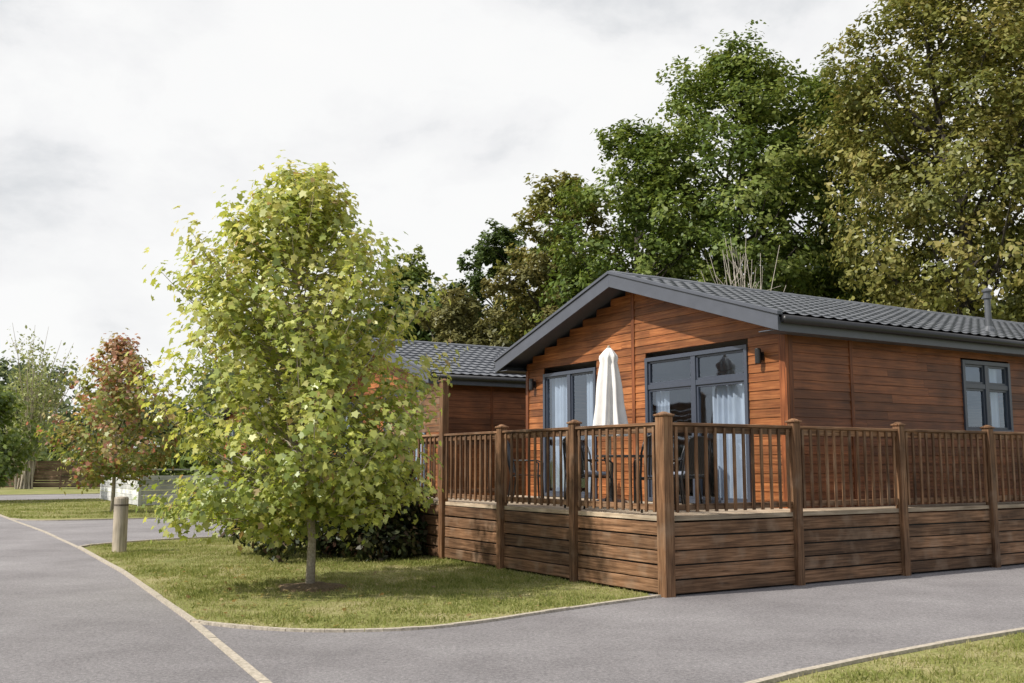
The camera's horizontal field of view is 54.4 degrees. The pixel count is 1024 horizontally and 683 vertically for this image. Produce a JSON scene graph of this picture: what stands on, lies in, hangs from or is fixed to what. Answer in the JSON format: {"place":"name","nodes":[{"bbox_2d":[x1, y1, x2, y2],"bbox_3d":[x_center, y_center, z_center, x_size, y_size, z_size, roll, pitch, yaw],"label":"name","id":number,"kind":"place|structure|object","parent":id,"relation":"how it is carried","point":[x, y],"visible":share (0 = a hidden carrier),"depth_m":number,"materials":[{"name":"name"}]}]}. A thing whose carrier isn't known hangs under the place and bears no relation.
{"place":"outdoors","nodes":[
{"label":"outdoors","id":0,"kind":"place"},
{"bbox_2d":[13,518,229,545],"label":"driveway","id":1,"kind":"structure","parent":0,"point":[80,532],"depth_m":22.98,"materials":[{"name":"grey asphalt"}]},
{"bbox_2d":[0,494,258,682],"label":"road","id":2,"kind":"structure","parent":0,"point":[69,613],"depth_m":9.41,"materials":[{"name":"grey asphalt"}]},
{"bbox_2d":[223,469,301,523],"bbox_3d":[-5.733,3.792,24.365,1.820,1.480,4.230,4,-8,-31],"label":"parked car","id":3,"kind":"object","parent":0,"point":[225,483],"visible":0.01,"depth_m":25.05,"materials":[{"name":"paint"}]},
{"bbox_2d":[0,467,1023,682],"bbox_3d":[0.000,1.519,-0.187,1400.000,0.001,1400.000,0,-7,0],"label":"ground","id":4,"kind":"structure","parent":0,"point":[41,490],"depth_m":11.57,"materials":[{"name":"green plant"}]},
{"bbox_2d":[0,385,60,487],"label":"maple tree","id":5,"kind":"object","parent":4,"relation":"on","point":[8,447],"visible":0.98,"depth_m":40.60,"materials":[{"name":"green plant"}]},
{"bbox_2d":[0,323,77,488],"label":"birch tree","id":6,"kind":"object","parent":4,"relation":"on","point":[26,481],"visible":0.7,"depth_m":61.72,"materials":[{"name":"green plant"}]},
{"bbox_2d":[0,460,118,488],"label":"wooden fence","id":7,"kind":"object","parent":4,"relation":"on","point":[48,481],"visible":0.49,"depth_m":62.02,"materials":[{"name":"brown wood"}]},
{"bbox_2d":[25,328,184,511],"bbox_3d":[-12.990,2.554,32.150,4.947,6.039,4.734,0,-7,0],"label":"maple tree","id":8,"kind":"object","parent":4,"relation":"on","point":[114,462],"visible":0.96,"depth_m":31.69,"materials":[{"name":"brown plant"}]},
{"bbox_2d":[13,436,222,484],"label":"distant hedge","id":9,"kind":"object","parent":4,"relation":"on","point":[181,463],"visible":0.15,"depth_m":72.73,"materials":[{"name":"green plant"}]},
{"bbox_2d":[112,496,128,552],"bbox_3d":[-6.860,3.249,17.434,0.245,1.065,0.245,2,-7,-17],"label":"wooden bollard","id":10,"kind":"object","parent":4,"relation":"on","point":[120,525],"visible":0.91,"depth_m":17.35,"materials":[{"name":"brown wood"}]},
{"bbox_2d":[0,350,267,475],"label":"distant trees","id":11,"kind":"object","parent":4,"relation":"on","point":[4,368],"visible":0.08,"depth_m":110.17,"materials":[{"name":"green plant"}]},
{"bbox_2d":[100,469,226,505],"bbox_3d":[-10.566,6.115,42.727,12.060,1.350,8.060,4,-8,-31],"label":"white deck fence","id":12,"kind":"object","parent":4,"relation":"on","point":[162,489],"visible":0.16,"depth_m":36.84,"materials":[{"name":"white wood"}]},
{"bbox_2d":[213,389,326,466],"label":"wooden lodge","id":13,"kind":"structure","parent":4,"relation":"on","point":[225,416],"depth_m":44.60,"materials":[{"name":"wood"}]},
{"bbox_2d":[227,427,264,464],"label":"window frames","id":14,"kind":"structure","parent":13,"relation":"in","point":[230,427],"depth_m":44.52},
{"bbox_2d":[121,150,467,583],"bbox_3d":[-2.468,0.350,12.747,4.171,5.679,4.365,-5,-9,36],"label":"maple tree","id":15,"kind":"object","parent":4,"relation":"on","point":[298,498],"visible":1,"depth_m":12.06,"materials":[{"name":"green plant"}]},
{"bbox_2d":[240,302,351,426],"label":"ash tree","id":16,"kind":"object","parent":4,"relation":"on","point":[288,372],"visible":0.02,"depth_m":43.21,"materials":[{"name":"green plant"}]},
{"bbox_2d":[278,581,346,591],"bbox_3d":[-2.498,3.030,12.353,0.875,0.060,0.848,5,-8,-34],"label":"mulch ring","id":17,"kind":"object","parent":4,"relation":"on","point":[318,586],"visible":0.93,"depth_m":12.17,"materials":[{"name":"brown soil"}]},
{"bbox_2d":[220,439,428,562],"bbox_3d":[-3.078,2.601,16.978,3.830,2.117,3.431,0,-7,0],"label":"laurel bush","id":18,"kind":"object","parent":4,"relation":"on","point":[393,542],"visible":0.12,"depth_m":16.13,"materials":[{"name":"green plant"}]},
{"bbox_2d":[126,555,568,625],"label":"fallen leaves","id":19,"kind":"object","parent":4,"relation":"on","point":[303,580],"visible":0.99,"depth_m":11.81,"materials":[{"name":"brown plant"}]},
{"bbox_2d":[352,244,441,332],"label":"ash tree","id":20,"kind":"object","parent":4,"relation":"on","point":[414,274],"visible":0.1,"depth_m":46.24,"materials":[{"name":"green plant"}]},
{"bbox_2d":[315,338,525,496],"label":"wooden lodge","id":21,"kind":"structure","parent":4,"relation":"on","point":[484,397],"depth_m":23.37,"materials":[{"name":"wood"}]},
{"bbox_2d":[338,390,425,486],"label":"window frames","id":22,"kind":"structure","parent":21,"relation":"in","point":[416,390],"depth_m":23.96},
{"bbox_2d":[395,282,506,345],"bbox_3d":[-2.353,2.110,40.227,5.371,9.134,5.507,0,-7,0],"label":"yew tree","id":23,"kind":"object","parent":4,"relation":"on","point":[449,321],"visible":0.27,"depth_m":39.16,"materials":[{"name":"green plant"}]},
{"bbox_2d":[443,217,536,345],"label":"ash tree","id":24,"kind":"object","parent":4,"relation":"on","point":[502,238],"visible":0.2,"depth_m":44.28,"materials":[{"name":"green plant"}]},
{"bbox_2d":[0,493,1023,682],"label":"kerb edging","id":25,"kind":"object","parent":4,"relation":"on","point":[252,671],"visible":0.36,"depth_m":9.16,"materials":[{"name":"concrete"}]},
{"bbox_2d":[473,251,571,346],"bbox_3d":[0.917,1.529,38.264,5.121,9.834,5.378,5,-9,-38],"label":"yew tree","id":26,"kind":"object","parent":4,"relation":"on","point":[542,270],"visible":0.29,"depth_m":38.26,"materials":[{"name":"green plant"}]},
{"bbox_2d":[488,169,632,344],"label":"oak tree","id":27,"kind":"object","parent":4,"relation":"on","point":[544,201],"visible":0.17,"depth_m":40.11,"materials":[{"name":"green plant"}]},
{"bbox_2d":[259,273,1009,442],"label":"woodland understory","id":28,"kind":"object","parent":4,"relation":"on","point":[420,334],"visible":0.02,"depth_m":44.08,"materials":[{"name":"green plant"}]},
{"bbox_2d":[524,114,754,334],"bbox_3d":[4.919,-1.235,36.812,8.501,14.916,9.002,5,-9,-35],"label":"oak tree","id":29,"kind":"object","parent":4,"relation":"on","point":[631,201],"visible":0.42,"depth_m":35.84,"materials":[{"name":"green plant"}]},
{"bbox_2d":[701,229,785,290],"bbox_3d":[7.219,0.875,30.680,2.655,8.825,3.244,0,-7,0],"label":"bare shrub","id":30,"kind":"object","parent":4,"relation":"on","point":[740,269],"visible":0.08,"depth_m":30.86,"materials":[{"name":"plant"}]},
{"bbox_2d":[605,20,895,299],"bbox_3d":[8.944,-3.020,38.040,10.855,18.764,12.640,0,-7,0],"label":"oak tree","id":31,"kind":"object","parent":4,"relation":"on","point":[749,81],"visible":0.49,"depth_m":36.87,"materials":[{"name":"green plant"}]},
{"bbox_2d":[494,270,1023,517],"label":"wooden lodge","id":32,"kind":"structure","parent":4,"relation":"on","point":[687,351],"depth_m":15.70,"materials":[{"name":"brown wood"}]},
{"bbox_2d":[507,440,543,503],"bbox_3d":[0.182,2.042,15.642,0.593,0.985,0.490,-1,-7,10],"label":"patio chair","id":33,"kind":"object","parent":32,"relation":"on","point":[508,457],"visible":0.45,"depth_m":15.59,"materials":[{"name":"black metal"}]},
{"bbox_2d":[563,441,598,500],"bbox_3d":[1.140,2.130,16.361,0.490,0.985,0.593,2,-7,-14],"label":"patio chair","id":34,"kind":"object","parent":32,"relation":"on","point":[583,444],"visible":0.08,"depth_m":16.55,"materials":[{"name":"black metal"}]},
{"bbox_2d":[562,437,613,508],"bbox_3d":[1.043,1.823,13.861,0.593,0.985,0.490,4,-8,-31],"label":"patio chair","id":35,"kind":"object","parent":32,"relation":"on","point":[582,469],"visible":0.38,"depth_m":13.76,"materials":[{"name":"black metal"}]},
{"bbox_2d":[591,345,627,502],"bbox_3d":[1.486,1.267,15.283,0.622,2.425,0.622,4,-8,-31],"label":"closed parasol","id":36,"kind":"object","parent":32,"relation":"on","point":[610,407],"visible":0.84,"depth_m":15.21,"materials":[{"name":"white fabric"}]},
{"bbox_2d":[596,455,651,501],"bbox_3d":[1.734,2.006,14.329,1.040,0.740,1.040,4,-8,-31],"label":"patio table","id":37,"kind":"object","parent":32,"relation":"on","point":[618,456],"visible":0.3,"depth_m":14.35,"materials":[{"name":"black metal"}]},
{"bbox_2d":[633,434,678,512],"bbox_3d":[1.851,1.692,12.796,0.490,0.985,0.593,0,-7,-3],"label":"patio chair","id":38,"kind":"object","parent":32,"relation":"on","point":[649,461],"visible":0.29,"depth_m":12.59,"materials":[{"name":"black metal"}]},
{"bbox_2d":[656,444,702,503],"bbox_3d":[2.496,1.939,14.807,0.593,0.985,0.490,4,-8,-27],"label":"patio chair","id":39,"kind":"object","parent":32,"relation":"on","point":[701,502],"visible":0.08,"depth_m":15.04,"materials":[{"name":"black metal"}]},
{"bbox_2d":[674,436,710,503],"bbox_3d":[2.384,1.789,13.583,0.490,0.985,0.593,4,-8,-31],"label":"patio chair","id":40,"kind":"object","parent":32,"relation":"on","point":[701,470],"visible":0.51,"depth_m":13.41,"materials":[{"name":"black metal"}]},
{"bbox_2d":[543,344,1013,503],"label":"window frames","id":41,"kind":"structure","parent":32,"relation":"in","point":[696,381],"depth_m":16.19,"materials":[{"name":"grey plastic"}]},
{"bbox_2d":[724,56,938,302],"bbox_3d":[13.473,-2.546,41.983,9.656,18.779,11.174,0,-7,0],"label":"oak tree","id":42,"kind":"object","parent":4,"relation":"on","point":[819,177],"visible":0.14,"depth_m":39.10,"materials":[{"name":"green plant"}]},
{"bbox_2d":[789,0,1023,322],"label":"sycamore tree","id":43,"kind":"object","parent":4,"relation":"on","point":[862,100],"visible":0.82,"depth_m":32.32,"materials":[{"name":"green plant"}]},
{"bbox_2d":[875,0,1023,320],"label":"sycamore tree","id":44,"kind":"object","parent":4,"relation":"on","point":[981,313],"visible":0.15,"depth_m":34.73,"materials":[{"name":"green plant"}]},
{"bbox_2d":[0,0,1023,450],"label":"sky","id":45,"kind":"structure","parent":0,"point":[116,116],"materials":[{"name":"white"}]},
{"bbox_2d":[201,563,1023,682],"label":"driveway","id":46,"kind":"structure","parent":0,"point":[741,635],"depth_m":8.81,"materials":[{"name":"grey asphalt"}]},
{"bbox_2d":[384,379,1023,597],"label":"wooden deck","id":47,"kind":"structure","parent":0,"point":[662,547],"depth_m":13.30,"materials":[{"name":"brown wood"}]}
]}

